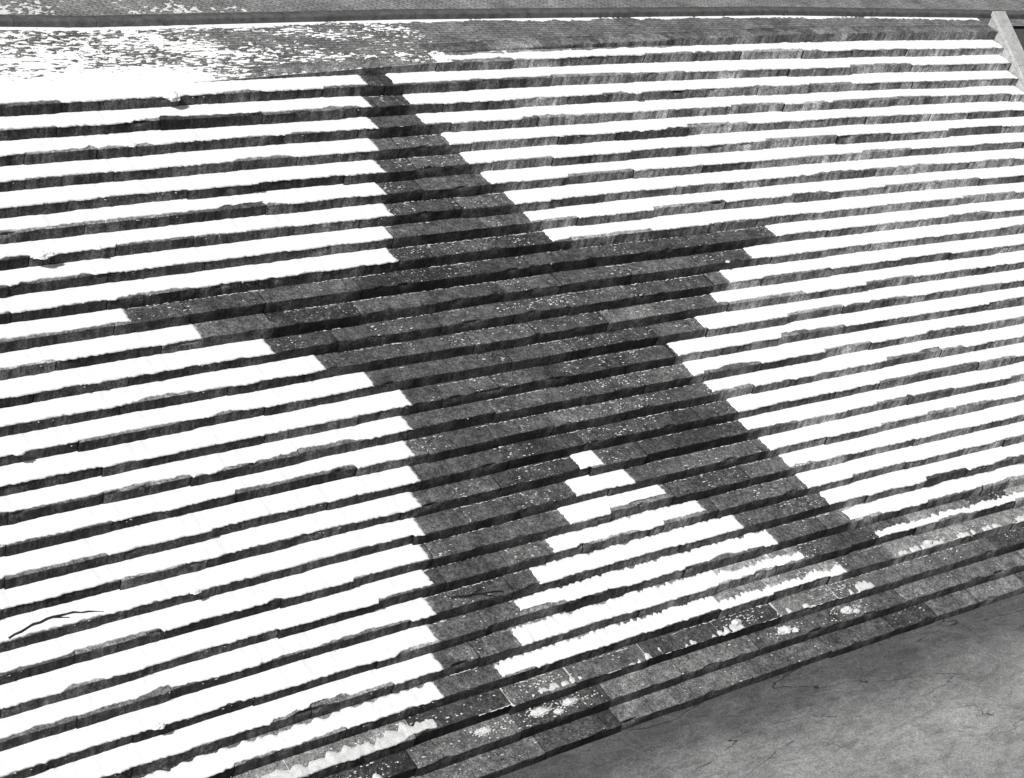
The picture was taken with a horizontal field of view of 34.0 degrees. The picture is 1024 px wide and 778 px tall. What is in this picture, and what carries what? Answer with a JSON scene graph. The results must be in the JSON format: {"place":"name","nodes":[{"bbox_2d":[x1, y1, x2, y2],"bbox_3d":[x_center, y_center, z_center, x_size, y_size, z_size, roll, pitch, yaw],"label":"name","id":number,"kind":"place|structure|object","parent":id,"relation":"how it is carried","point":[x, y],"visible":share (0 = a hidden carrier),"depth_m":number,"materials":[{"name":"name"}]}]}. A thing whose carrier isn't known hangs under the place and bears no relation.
{"place":"outdoors","nodes":[
{"label":"outdoors","id":0,"kind":"place"},
{"bbox_2d":[0,17,1023,80],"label":"pavement","id":1,"kind":"structure","parent":0,"point":[459,31],"depth_m":30.18,"materials":[{"name":"brick"}]},
{"bbox_2d":[0,20,452,91],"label":"snow cover","id":2,"kind":"object","parent":1,"relation":"on","point":[75,75],"visible":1,"depth_m":27.26,"materials":[{"name":"white snow"}]},
{"bbox_2d":[0,15,979,30],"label":"snow drift","id":3,"kind":"object","parent":1,"relation":"on","point":[224,26],"visible":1,"depth_m":31.96,"materials":[{"name":"white snow"}]},
{"bbox_2d":[193,25,997,82],"bbox_3d":[2.574,-6.709,33.408,21.760,0.784,0.703,-11,43,-36],"label":"landing edging","id":4,"kind":"object","parent":1,"relation":"on","point":[384,65],"visible":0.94,"depth_m":33.19,"materials":[{"name":"stone"}]},
{"bbox_2d":[0,0,1023,15],"bbox_3d":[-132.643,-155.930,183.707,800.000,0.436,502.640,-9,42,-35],"label":"road","id":5,"kind":"structure","parent":0,"point":[84,7],"depth_m":31.61,"materials":[{"name":"grey asphalt"}]},
{"bbox_2d":[0,0,246,14],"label":"snow patch","id":6,"kind":"object","parent":5,"relation":"on","point":[3,11],"visible":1,"depth_m":28.47,"materials":[{"name":"white snow"}]},
{"bbox_2d":[0,6,1023,27],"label":"kerb","id":7,"kind":"structure","parent":5,"relation":"on","point":[199,18],"depth_m":31.75,"materials":[{"name":"stone"}]},
{"bbox_2d":[498,593,1023,777],"bbox_3d":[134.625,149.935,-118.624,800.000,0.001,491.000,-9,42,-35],"label":"pavement","id":8,"kind":"structure","parent":0,"point":[943,698],"depth_m":28.22,"materials":[{"name":"grey concrete"}]},
{"bbox_2d":[990,18,1023,49],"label":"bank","id":9,"kind":"structure","parent":0,"point":[1019,31],"depth_m":40.18,"materials":[{"name":"grey concrete"}]},
{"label":"bank","id":10,"kind":"structure","parent":0,"visible":0},
{"bbox_2d":[0,42,1023,777],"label":"stone staircase","id":11,"kind":"structure","parent":10,"relation":"on","point":[428,370],"depth_m":28.12,"materials":[{"name":"grey stone"}]},
{"bbox_2d":[12,450,24,455],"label":"snow clump","id":12,"kind":"object","parent":11,"relation":"on","point":[18,452],"visible":1,"depth_m":22.93,"materials":[{"name":"white snow"}]},
{"bbox_2d":[31,251,54,259],"bbox_3d":[-6.833,-1.943,24.352,0.377,0.104,0.208,-9,42,-35],"label":"snow clump","id":13,"kind":"object","parent":11,"relation":"on","point":[41,255],"visible":1,"depth_m":24.31,"materials":[{"name":"white snow"}]},
{"bbox_2d":[8,610,103,638],"bbox_3d":[-6.108,3.097,22.317,1.367,0.062,0.185,-13,45,-38],"label":"fallen branch","id":14,"kind":"object","parent":11,"relation":"on","point":[35,623],"visible":1,"depth_m":22.30,"materials":[{"name":"black wood"}]},
{"bbox_2d":[0,308,130,339],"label":"snow strip","id":15,"kind":"object","parent":11,"relation":"on","point":[47,325],"visible":1,"depth_m":24.18,"materials":[{"name":"white snow"}]},
{"bbox_2d":[0,323,201,367],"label":"snow strip","id":16,"kind":"object","parent":11,"relation":"on","point":[113,344],"visible":1,"depth_m":24.35,"materials":[{"name":"white snow"}]},
{"bbox_2d":[0,339,275,398],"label":"snow strip","id":17,"kind":"object","parent":11,"relation":"on","point":[61,379],"visible":1,"depth_m":24.46,"materials":[{"name":"white snow"}]},
{"bbox_2d":[152,722,165,729],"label":"snow clump","id":18,"kind":"object","parent":11,"relation":"on","point":[158,726],"visible":1,"depth_m":22.42,"materials":[{"name":"white snow"}]},
{"bbox_2d":[0,355,326,426],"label":"snow strip","id":19,"kind":"object","parent":11,"relation":"on","point":[96,401],"visible":1,"depth_m":24.57,"materials":[{"name":"white snow"}]},
{"bbox_2d":[163,91,180,101],"bbox_3d":[-5.423,-4.668,26.687,0.296,0.138,0.246,-9,42,-35],"label":"snow clump","id":20,"kind":"object","parent":11,"relation":"on","point":[172,96],"visible":1,"depth_m":26.64,"materials":[{"name":"white snow"}]},
{"bbox_2d":[0,74,367,103],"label":"snow strip","id":21,"kind":"object","parent":11,"relation":"on","point":[90,94],"visible":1,"depth_m":26.90,"materials":[{"name":"white snow"}]},
{"bbox_2d":[0,96,371,129],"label":"snow strip","id":22,"kind":"object","parent":11,"relation":"on","point":[92,118],"visible":1,"depth_m":26.64,"materials":[{"name":"white snow"}]},
{"bbox_2d":[0,372,372,456],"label":"snow strip","id":23,"kind":"object","parent":11,"relation":"on","point":[79,431],"visible":1,"depth_m":24.61,"materials":[{"name":"white snow"}]},
{"bbox_2d":[0,117,378,156],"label":"snow strip","id":24,"kind":"object","parent":11,"relation":"on","point":[153,137],"visible":1,"depth_m":26.51,"materials":[{"name":"white snow"}]},
{"bbox_2d":[0,138,379,181],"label":"snow strip","id":25,"kind":"object","parent":11,"relation":"on","point":[61,169],"visible":1,"depth_m":26.40,"materials":[{"name":"white snow"}]},
{"bbox_2d":[0,160,385,207],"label":"snow strip","id":26,"kind":"object","parent":11,"relation":"on","point":[31,197],"visible":1,"depth_m":26.23,"materials":[{"name":"white snow"}]},
{"bbox_2d":[0,182,386,230],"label":"snow strip","id":27,"kind":"object","parent":11,"relation":"on","point":[304,195],"visible":1,"depth_m":26.14,"materials":[{"name":"white snow"}]},
{"bbox_2d":[188,588,201,594],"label":"snow clump","id":28,"kind":"object","parent":11,"relation":"on","point":[195,591],"visible":1,"depth_m":23.48,"materials":[{"name":"white snow"}]},
{"bbox_2d":[0,226,392,285],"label":"snow strip","id":29,"kind":"object","parent":11,"relation":"on","point":[127,263],"visible":1,"depth_m":25.81,"materials":[{"name":"white snow"}]},
{"bbox_2d":[0,203,393,259],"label":"snow strip","id":30,"kind":"object","parent":11,"relation":"on","point":[80,243],"visible":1,"depth_m":26.02,"materials":[{"name":"white snow"}]},
{"bbox_2d":[0,248,397,313],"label":"snow strip","id":31,"kind":"object","parent":11,"relation":"on","point":[82,294],"visible":1,"depth_m":25.64,"materials":[{"name":"white snow"}]},
{"bbox_2d":[0,390,411,486],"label":"snow strip","id":32,"kind":"object","parent":11,"relation":"on","point":[104,457],"visible":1,"depth_m":24.57,"materials":[{"name":"white snow"}]},
{"bbox_2d":[0,416,413,512],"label":"snow strip","id":33,"kind":"object","parent":11,"relation":"on","point":[197,466],"visible":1,"depth_m":24.36,"materials":[{"name":"white snow"}]},
{"bbox_2d":[0,440,414,544],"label":"snow strip","id":34,"kind":"object","parent":11,"relation":"on","point":[54,524],"visible":1,"depth_m":24.07,"materials":[{"name":"white snow"}]},
{"bbox_2d":[0,466,419,578],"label":"snow strip","id":35,"kind":"object","parent":11,"relation":"on","point":[154,532],"visible":1,"depth_m":24.06,"materials":[{"name":"white snow"}]},
{"bbox_2d":[0,492,421,608],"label":"snow strip","id":36,"kind":"object","parent":11,"relation":"on","point":[211,548],"visible":1,"depth_m":23.96,"materials":[{"name":"white snow"}]},
{"bbox_2d":[0,518,424,642],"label":"snow strip","id":37,"kind":"object","parent":11,"relation":"on","point":[114,601],"visible":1,"depth_m":23.76,"materials":[{"name":"white snow"}]},
{"bbox_2d":[0,544,429,672],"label":"snow strip","id":38,"kind":"object","parent":11,"relation":"on","point":[301,584],"visible":1,"depth_m":23.67,"materials":[{"name":"white snow"}]},
{"bbox_2d":[0,570,433,708],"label":"snow strip","id":39,"kind":"object","parent":11,"relation":"on","point":[54,682],"visible":1,"depth_m":23.36,"materials":[{"name":"white snow"}]},
{"bbox_2d":[0,598,436,738],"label":"snow strip","id":40,"kind":"object","parent":11,"relation":"on","point":[237,660],"visible":1,"depth_m":23.30,"materials":[{"name":"white snow"}]},
{"bbox_2d":[0,624,437,776],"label":"snow strip","id":41,"kind":"object","parent":11,"relation":"on","point":[57,746],"visible":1,"depth_m":23.09,"materials":[{"name":"white snow"}]},
{"bbox_2d":[28,653,443,777],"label":"snow strip","id":42,"kind":"object","parent":11,"relation":"on","point":[120,759],"visible":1,"depth_m":23.06,"materials":[{"name":"white snow"}]},
{"bbox_2d":[142,682,443,777],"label":"snow strip","id":43,"kind":"object","parent":11,"relation":"on","point":[221,760],"visible":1,"depth_m":23.57,"materials":[{"name":"white snow"}]},
{"bbox_2d":[261,719,437,777],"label":"snow strip","id":44,"kind":"object","parent":11,"relation":"on","point":[404,732],"visible":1,"depth_m":23.84,"materials":[{"name":"white snow"}]},
{"bbox_2d":[366,773,381,777],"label":"clump","id":45,"kind":"object","parent":11,"relation":"on","point":[375,775],"visible":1,"depth_m":23.86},
{"bbox_2d":[450,587,503,598],"bbox_3d":[-0.552,3.164,26.019,0.941,0.049,0.196,0,37,-25],"label":"fallen branch","id":46,"kind":"object","parent":11,"relation":"on","point":[474,592],"visible":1,"depth_m":26.00,"materials":[{"name":"black wood"}]},
{"bbox_2d":[474,726,492,735],"bbox_3d":[-0.432,5.147,25.129,0.369,0.081,0.173,-9,42,-35],"label":"snow clump","id":47,"kind":"object","parent":11,"relation":"on","point":[483,731],"visible":1,"depth_m":25.10,"materials":[{"name":"white snow"}]},
{"bbox_2d":[6,67,1023,777],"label":"snow crumbs","id":48,"kind":"object","parent":11,"relation":"on","point":[568,457],"visible":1,"depth_m":28.60,"materials":[{"name":"white snow"}]},
{"bbox_2d":[529,706,551,716],"bbox_3d":[0.451,4.976,25.796,0.472,0.085,0.188,-9,42,-35],"label":"snow clump","id":49,"kind":"object","parent":11,"relation":"on","point":[541,711],"visible":1,"depth_m":25.75,"materials":[{"name":"white snow"}]},
{"bbox_2d":[554,708,564,714],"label":"snow clump","id":50,"kind":"object","parent":11,"relation":"on","point":[559,711],"visible":1,"depth_m":25.89,"materials":[{"name":"white snow"}]},
{"bbox_2d":[562,697,580,705],"bbox_3d":[0.918,4.889,26.152,0.408,0.081,0.153,-9,42,-35],"label":"snow clump","id":51,"kind":"object","parent":11,"relation":"on","point":[570,701],"visible":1,"depth_m":26.12,"materials":[{"name":"white snow"}]},
{"bbox_2d":[570,450,603,468],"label":"snow strip","id":52,"kind":"object","parent":11,"relation":"on","point":[586,459],"visible":1,"depth_m":28.23,"materials":[{"name":"white snow"}]},
{"bbox_2d":[565,469,635,495],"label":"snow strip","id":53,"kind":"object","parent":11,"relation":"on","point":[582,485],"visible":1,"depth_m":28.17,"materials":[{"name":"white snow"}]},
{"bbox_2d":[557,485,666,523],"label":"snow strip","id":54,"kind":"object","parent":11,"relation":"on","point":[587,510],"visible":1,"depth_m":28.01,"materials":[{"name":"white snow"}]},
{"bbox_2d":[545,500,704,552],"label":"snow strip","id":55,"kind":"object","parent":11,"relation":"on","point":[647,520],"visible":1,"depth_m":28.10,"materials":[{"name":"white snow"}]},
{"bbox_2d":[529,515,743,583],"bbox_3d":[2.179,2.647,28.104,4.619,0.038,0.395,-11,43,-36],"label":"snow strip","id":56,"kind":"object","parent":11,"relation":"on","point":[554,570],"visible":1,"depth_m":27.98,"materials":[{"name":"white snow"}]},
{"bbox_2d":[514,529,777,610],"bbox_3d":[2.360,3.017,28.034,5.750,0.039,0.400,-10,43,-36],"label":"snow strip","id":57,"kind":"object","parent":11,"relation":"on","point":[650,570],"visible":1,"depth_m":27.91,"materials":[{"name":"white snow"}]},
{"bbox_2d":[512,551,804,645],"bbox_3d":[2.610,3.380,28.006,6.527,0.043,0.416,-11,43,-36],"label":"snow strip","id":58,"kind":"object","parent":11,"relation":"on","point":[559,623],"visible":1,"depth_m":27.55,"materials":[{"name":"white snow"}]},
{"bbox_2d":[495,564,846,676],"bbox_3d":[2.857,3.738,27.987,7.830,0.040,0.409,-10,43,-36],"label":"snow strip","id":59,"kind":"object","parent":11,"relation":"on","point":[592,640],"visible":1,"depth_m":27.36,"materials":[{"name":"white snow"}]},
{"bbox_2d":[479,581,874,715],"bbox_3d":[2.961,4.126,27.854,9.004,0.041,0.421,-11,43,-36],"label":"snow strip","id":60,"kind":"object","parent":11,"relation":"on","point":[862,586],"visible":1,"depth_m":28.19,"materials":[{"name":"white snow"}]},
{"bbox_2d":[386,55,1009,83],"bbox_3d":[4.711,-6.635,34.392,17.198,0.044,0.500,-9,42,-35],"label":"snow strip","id":61,"kind":"object","parent":11,"relation":"on","point":[632,68],"visible":1,"depth_m":33.66,"materials":[{"name":"white snow"}]},
{"bbox_2d":[403,71,1017,103],"bbox_3d":[4.922,-6.270,34.345,16.996,0.044,0.487,-10,42,-36],"label":"snow strip","id":62,"kind":"object","parent":11,"relation":"on","point":[485,95],"visible":1,"depth_m":33.25,"materials":[{"name":"white snow"}]},
{"bbox_2d":[416,86,1023,123],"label":"snow strip","id":63,"kind":"object","parent":11,"relation":"on","point":[519,113],"visible":1,"depth_m":33.11,"materials":[{"name":"white snow"}]},
{"bbox_2d":[441,40,1002,60],"bbox_3d":[5.075,-7.109,34.872,15.918,0.045,0.464,-9,42,-35],"label":"snow strip","id":64,"kind":"object","parent":11,"relation":"on","point":[877,45],"visible":1,"depth_m":34.83,"materials":[{"name":"white snow"}]},
{"bbox_2d":[441,101,1023,144],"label":"snow strip","id":65,"kind":"object","parent":11,"relation":"on","point":[471,137],"visible":1,"depth_m":33.41,"materials":[{"name":"white snow"}]},
{"bbox_2d":[731,619,741,625],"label":"snow clump","id":66,"kind":"object","parent":11,"relation":"on","point":[737,622],"visible":1,"depth_m":28.45,"materials":[{"name":"white snow"}]},
{"bbox_2d":[460,116,1023,163],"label":"snow strip","id":67,"kind":"object","parent":11,"relation":"on","point":[558,151],"visible":1,"depth_m":33.08,"materials":[{"name":"white snow"}]},
{"bbox_2d":[480,132,1023,183],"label":"snow strip","id":68,"kind":"object","parent":11,"relation":"on","point":[523,174],"visible":1,"depth_m":33.21,"materials":[{"name":"white snow"}]},
{"bbox_2d":[504,148,1023,204],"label":"snow strip","id":69,"kind":"object","parent":11,"relation":"on","point":[545,194],"visible":1,"depth_m":33.01,"materials":[{"name":"white snow"}]},
{"bbox_2d":[524,165,1023,220],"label":"snow strip","id":70,"kind":"object","parent":11,"relation":"on","point":[624,206],"visible":1,"depth_m":33.22,"materials":[{"name":"white snow"}]},
{"bbox_2d":[543,182,1023,241],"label":"snow strip","id":71,"kind":"object","parent":11,"relation":"on","point":[668,222],"visible":1,"depth_m":33.15,"materials":[{"name":"white snow"}]},
{"bbox_2d":[777,625,792,634],"bbox_3d":[4.720,4.187,28.982,0.366,0.105,0.209,-9,42,-35],"label":"snow clump","id":72,"kind":"object","parent":11,"relation":"on","point":[783,630],"visible":1,"depth_m":28.95,"materials":[{"name":"white snow"}]},
{"bbox_2d":[792,627,798,632],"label":"snow clump","id":73,"kind":"object","parent":11,"relation":"on","point":[795,629],"visible":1,"depth_m":29.05,"materials":[{"name":"white snow"}]},
{"bbox_2d":[667,287,1023,355],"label":"snow strip","id":74,"kind":"object","parent":11,"relation":"on","point":[689,346],"visible":1,"depth_m":33.02,"materials":[{"name":"white snow"}]},
{"bbox_2d":[840,606,853,613],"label":"snow clump","id":75,"kind":"object","parent":11,"relation":"on","point":[847,609],"visible":1,"depth_m":29.89,"materials":[{"name":"white snow"}]},
{"bbox_2d":[682,305,1023,375],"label":"snow strip","id":76,"kind":"object","parent":11,"relation":"on","point":[795,349],"visible":1,"depth_m":32.82,"materials":[{"name":"white snow"}]},
{"bbox_2d":[853,608,860,613],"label":"snow clump","id":77,"kind":"object","parent":11,"relation":"on","point":[856,610],"visible":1,"depth_m":29.96,"materials":[{"name":"white snow"}]},
{"bbox_2d":[694,268,1023,328],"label":"snow strip","id":78,"kind":"object","parent":11,"relation":"on","point":[725,319],"visible":1,"depth_m":33.36,"materials":[{"name":"white snow"}]},
{"bbox_2d":[704,324,1023,391],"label":"snow strip","id":79,"kind":"object","parent":11,"relation":"on","point":[828,364],"visible":1,"depth_m":32.67,"materials":[{"name":"white snow"}]},
{"bbox_2d":[710,250,1023,301],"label":"snow strip","id":80,"kind":"object","parent":11,"relation":"on","point":[840,281],"visible":1,"depth_m":33.80,"materials":[{"name":"white snow"}]},
{"bbox_2d":[719,233,1023,282],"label":"snow strip","id":81,"kind":"object","parent":11,"relation":"on","point":[831,262],"visible":1,"depth_m":34.05,"materials":[{"name":"white snow"}]},
{"bbox_2d":[727,342,1023,411],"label":"snow strip","id":82,"kind":"object","parent":11,"relation":"on","point":[748,402],"visible":1,"depth_m":32.50,"materials":[{"name":"white snow"}]},
{"bbox_2d":[738,361,1023,429],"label":"snow strip","id":83,"kind":"object","parent":11,"relation":"on","point":[842,404],"visible":1,"depth_m":32.52,"materials":[{"name":"white snow"}]},
{"bbox_2d":[743,216,1023,257],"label":"snow strip","id":84,"kind":"object","parent":11,"relation":"on","point":[797,246],"visible":1,"depth_m":34.43,"materials":[{"name":"white snow"}]},
{"bbox_2d":[758,381,1023,450],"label":"snow strip","id":85,"kind":"object","parent":11,"relation":"on","point":[856,423],"visible":1,"depth_m":32.36,"materials":[{"name":"white snow"}]},
{"bbox_2d":[765,198,1023,235],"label":"snow strip","id":86,"kind":"object","parent":11,"relation":"on","point":[782,229],"visible":1,"depth_m":34.90,"materials":[{"name":"white snow"}]},
{"bbox_2d":[779,401,1023,466],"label":"snow strip","id":87,"kind":"object","parent":11,"relation":"on","point":[933,427],"visible":1,"depth_m":32.50,"materials":[{"name":"white snow"}]},
{"bbox_2d":[796,421,1023,487],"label":"snow strip","id":88,"kind":"object","parent":11,"relation":"on","point":[828,474],"visible":1,"depth_m":32.33,"materials":[{"name":"white snow"}]},
{"bbox_2d":[820,442,1023,504],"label":"snow strip","id":89,"kind":"object","parent":11,"relation":"on","point":[893,480],"visible":1,"depth_m":32.17,"materials":[{"name":"white snow"}]},
{"bbox_2d":[923,540,933,544],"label":"snow clump","id":90,"kind":"object","parent":11,"relation":"on","point":[927,542],"visible":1,"depth_m":31.57,"materials":[{"name":"white snow"}]},
{"bbox_2d":[842,464,1023,519],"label":"snow strip","id":91,"kind":"object","parent":11,"relation":"on","point":[916,497],"visible":1,"depth_m":32.23,"materials":[{"name":"white snow"}]},
{"bbox_2d":[875,490,1023,537],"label":"snow strip","id":92,"kind":"object","parent":11,"relation":"on","point":[978,506],"visible":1,"depth_m":32.22,"materials":[{"name":"white snow"}]},
{"bbox_2d":[895,512,1023,555],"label":"snow strip","id":93,"kind":"object","parent":11,"relation":"on","point":[959,535],"visible":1,"depth_m":32.05,"materials":[{"name":"white snow"}]},
{"bbox_2d":[988,11,1023,102],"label":"parapet wall","id":94,"kind":"structure","parent":11,"relation":"on","point":[1006,38],"depth_m":39.37,"materials":[{"name":"stone"}]}
]}

